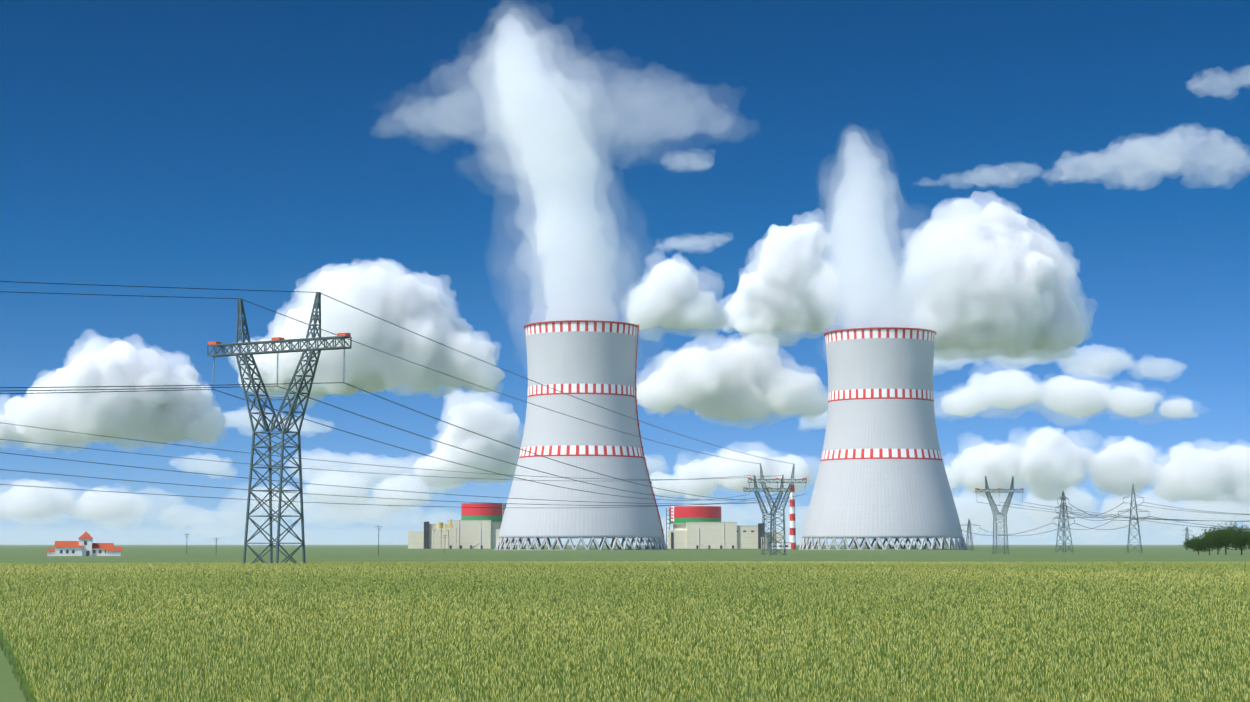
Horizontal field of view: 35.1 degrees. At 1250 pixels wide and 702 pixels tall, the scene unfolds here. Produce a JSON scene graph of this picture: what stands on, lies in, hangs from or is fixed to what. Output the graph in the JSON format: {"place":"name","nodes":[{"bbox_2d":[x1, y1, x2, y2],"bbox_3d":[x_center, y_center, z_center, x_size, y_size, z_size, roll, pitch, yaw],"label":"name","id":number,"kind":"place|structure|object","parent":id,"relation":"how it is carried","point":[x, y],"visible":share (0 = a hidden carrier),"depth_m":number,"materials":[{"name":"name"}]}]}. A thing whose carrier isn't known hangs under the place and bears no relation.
{"place":"outdoors","nodes":[
{"label":"outdoors","id":0,"kind":"place"},
{"bbox_2d":[0,561,1249,701],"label":"wheat field","id":1,"kind":"structure","parent":0,"point":[256,588],"depth_m":88.81,"materials":[{"name":"green plant"}]},
{"bbox_2d":[0,545,1249,701],"bbox_3d":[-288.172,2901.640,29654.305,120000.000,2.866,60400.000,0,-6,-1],"label":"ground","id":2,"kind":"structure","parent":0,"point":[11,689],"depth_m":643.81,"materials":[{"name":"green plant"}]},
{"bbox_2d":[46,532,121,555],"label":"farmhouse","id":3,"kind":"object","parent":2,"relation":"on","point":[66,548],"depth_m":689.62,"materials":[{"name":"white paint"}]},
{"bbox_2d":[207,292,351,564],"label":"pylon","id":4,"kind":"object","parent":2,"relation":"on","point":[284,430],"visible":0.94,"depth_m":246.56,"materials":[{"name":"grey metal"}]},
{"bbox_2d":[431,519,456,548],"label":"pipe rack","id":5,"kind":"object","parent":2,"relation":"on","point":[440,528],"depth_m":1933.13,"materials":[{"name":"beige metal"}]},
{"bbox_2d":[408,503,509,548],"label":"reactor building","id":6,"kind":"structure","parent":2,"relation":"on","point":[419,537],"depth_m":1955.23,"materials":[{"name":"beige paint"}]},
{"bbox_2d":[494,320,667,549],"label":"cooling tower","id":7,"kind":"structure","parent":2,"relation":"on","point":[530,522],"depth_m":1446.48,"materials":[{"name":"concrete"}]},
{"bbox_2d":[666,506,781,548],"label":"reactor building","id":8,"kind":"structure","parent":2,"relation":"on","point":[746,532],"depth_m":1953.33,"materials":[{"name":"beige paint"}]},
{"bbox_2d":[761,537,766,548],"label":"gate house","id":9,"kind":"structure","parent":2,"relation":"on","point":[763,544],"depth_m":1837.76,"materials":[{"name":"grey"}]},
{"bbox_2d":[743,475,793,554],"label":"pylon","id":10,"kind":"object","parent":2,"relation":"on","point":[758,495],"depth_m":785.52,"materials":[{"name":"grey metal"}]},
{"bbox_2d":[748,464,806,554],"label":"pylon","id":11,"kind":"object","parent":2,"relation":"on","point":[772,501],"depth_m":746.00,"materials":[{"name":"grey metal"}]},
{"bbox_2d":[772,542,790,548],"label":"building","id":12,"kind":"structure","parent":2,"relation":"on","point":[788,545],"depth_m":1785.14,"materials":[{"name":"white paint"}]},
{"bbox_2d":[789,485,795,548],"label":"vent stack","id":13,"kind":"object","parent":2,"relation":"on","point":[792,536],"depth_m":1890.02,"materials":[{"name":"red paint"}]},
{"bbox_2d":[798,327,967,549],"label":"cooling tower","id":14,"kind":"structure","parent":2,"relation":"on","point":[855,447],"depth_m":1493.33,"materials":[{"name":"concrete"}]},
{"bbox_2d":[959,519,979,549],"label":"pylon","id":15,"kind":"object","parent":2,"relation":"on","point":[968,528],"depth_m":1493.43,"materials":[{"name":"grey metal"}]},
{"bbox_2d":[975,476,1023,553],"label":"pylon","id":16,"kind":"object","parent":2,"relation":"on","point":[1004,505],"depth_m":876.61,"materials":[{"name":"grey metal"}]},
{"bbox_2d":[1053,491,1074,551],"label":"pylon","id":17,"kind":"object","parent":2,"relation":"on","point":[1063,505],"depth_m":1045.48,"materials":[{"name":"grey metal"}]},
{"bbox_2d":[1118,484,1148,552],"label":"pylon","id":18,"kind":"object","parent":2,"relation":"on","point":[1138,530],"depth_m":996.54,"materials":[{"name":"grey metal"}]},
{"bbox_2d":[0,281,1249,535],"bbox_3d":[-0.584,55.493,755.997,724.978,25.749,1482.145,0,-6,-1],"label":"power lines","id":19,"kind":"object","parent":18,"relation":"attached to","point":[204,387],"visible":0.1,"depth_m":406.61,"materials":[{"name":"grey metal"}]},
{"bbox_2d":[1182,527,1193,548],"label":"pylon","id":20,"kind":"object","parent":2,"relation":"on","point":[1187,529],"depth_m":1894.52,"materials":[{"name":"grey metal"}]},
{"bbox_2d":[1180,536,1212,554],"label":"tree","id":21,"kind":"object","parent":2,"relation":"on","point":[1193,545],"depth_m":809.71,"materials":[{"name":"green plant"}]},
{"bbox_2d":[1192,525,1226,554],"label":"tree","id":22,"kind":"object","parent":2,"relation":"on","point":[1205,541],"depth_m":796.13,"materials":[{"name":"green plant"}]},
{"bbox_2d":[1202,530,1228,554],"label":"tree","id":23,"kind":"object","parent":2,"relation":"on","point":[1218,548],"depth_m":825.78,"materials":[{"name":"green plant"}]},
{"bbox_2d":[1203,521,1249,554],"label":"tree","id":24,"kind":"object","parent":2,"relation":"on","point":[1230,534],"depth_m":784.29,"materials":[{"name":"green plant"}]},
{"bbox_2d":[1228,524,1249,554],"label":"tree","id":25,"kind":"object","parent":2,"relation":"on","point":[1241,546],"depth_m":798.13,"materials":[{"name":"green plant"}]},
{"bbox_2d":[1237,529,1249,549],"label":"tree","id":26,"kind":"object","parent":2,"relation":"on","point":[1246,540],"depth_m":789.60,"materials":[{"name":"green plant"}]},
{"bbox_2d":[0,0,1249,560],"label":"sky","id":27,"kind":"structure","parent":0,"point":[1055,191],"materials":[{"name":"blue"}]}
]}

